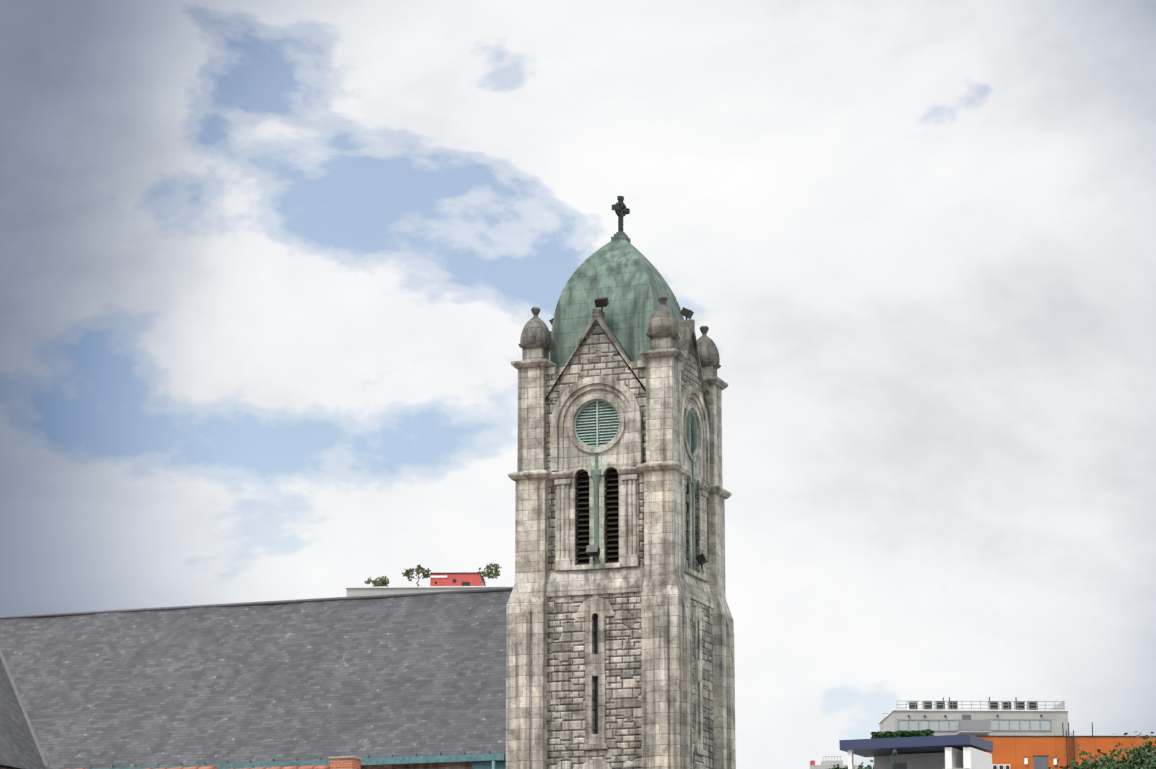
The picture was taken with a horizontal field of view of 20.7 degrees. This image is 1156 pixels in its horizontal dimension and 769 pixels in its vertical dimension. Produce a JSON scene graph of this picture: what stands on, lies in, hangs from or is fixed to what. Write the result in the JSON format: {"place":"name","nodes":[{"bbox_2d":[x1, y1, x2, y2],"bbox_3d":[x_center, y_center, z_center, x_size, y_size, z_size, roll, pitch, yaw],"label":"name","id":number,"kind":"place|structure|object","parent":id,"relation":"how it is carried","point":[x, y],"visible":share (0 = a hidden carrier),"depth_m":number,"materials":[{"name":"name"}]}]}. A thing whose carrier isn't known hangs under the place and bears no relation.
{"place":"outdoors","nodes":[
{"label":"outdoors","id":0,"kind":"place"},
{"bbox_2d":[80,756,361,768],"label":"brick building","id":1,"kind":"structure","parent":0,"point":[345,762],"depth_m":98.63,"materials":[{"name":"brick"}]},
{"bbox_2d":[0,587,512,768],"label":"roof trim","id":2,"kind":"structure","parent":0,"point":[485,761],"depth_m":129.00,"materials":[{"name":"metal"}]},
{"bbox_2d":[0,591,511,768],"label":"roof","id":3,"kind":"structure","parent":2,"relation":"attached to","point":[411,676],"depth_m":134.12,"materials":[{"name":"grey stone"}]},
{"bbox_2d":[345,572,513,596],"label":"roof garden building","id":4,"kind":"structure","parent":0,"point":[452,581],"depth_m":211.95,"materials":[{"name":"grey concrete"}]},
{"bbox_2d":[364,562,501,586],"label":"rooftop trees","id":5,"kind":"object","parent":4,"relation":"on","point":[382,581],"visible":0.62,"depth_m":215.87,"materials":[{"name":"green plant"}]},
{"bbox_2d":[0,0,1155,768],"label":"sky","id":6,"kind":"structure","parent":0,"point":[273,273],"materials":[{"name":"white"}]},
{"bbox_2d":[810,756,858,768],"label":"grey building","id":7,"kind":"structure","parent":0,"point":[828,764],"depth_m":518.20,"materials":[{"name":"concrete"}]},
{"bbox_2d":[892,750,896,768],"bbox_3d":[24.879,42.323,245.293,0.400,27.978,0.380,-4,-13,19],"label":"street lamp post","id":8,"kind":"object","parent":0,"point":[894,752],"visible":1,"depth_m":248.09,"materials":[{"name":"grey"}]},
{"bbox_2d":[878,697,1068,737],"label":"building","id":9,"kind":"structure","parent":0,"point":[992,720],"depth_m":378.94,"materials":[{"name":"concrete"}]},
{"bbox_2d":[977,722,1155,768],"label":"building","id":10,"kind":"structure","parent":0,"point":[1017,752],"depth_m":332.79,"materials":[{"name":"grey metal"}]},
{"label":"ground","id":11,"kind":"structure","parent":0,"visible":0},
{"bbox_2d":[506,196,735,768],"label":"church tower","id":12,"kind":"structure","parent":11,"relation":"on","point":[620,653],"depth_m":126.43,"materials":[{"name":"stone"}]},
{"bbox_2d":[839,734,992,768],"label":"building","id":13,"kind":"structure","parent":11,"relation":"on","point":[967,751],"depth_m":297.19,"materials":[{"name":"blue"}]},
{"bbox_2d":[871,729,934,738],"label":"terrace hedge","id":14,"kind":"object","parent":13,"relation":"on","point":[898,733],"visible":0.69,"depth_m":375.22,"materials":[{"name":"green plant"}]},
{"bbox_2d":[829,731,1155,768],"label":"street trees","id":15,"kind":"object","parent":11,"relation":"on","point":[1141,758],"visible":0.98,"depth_m":148.63,"materials":[{"name":"green plant"}]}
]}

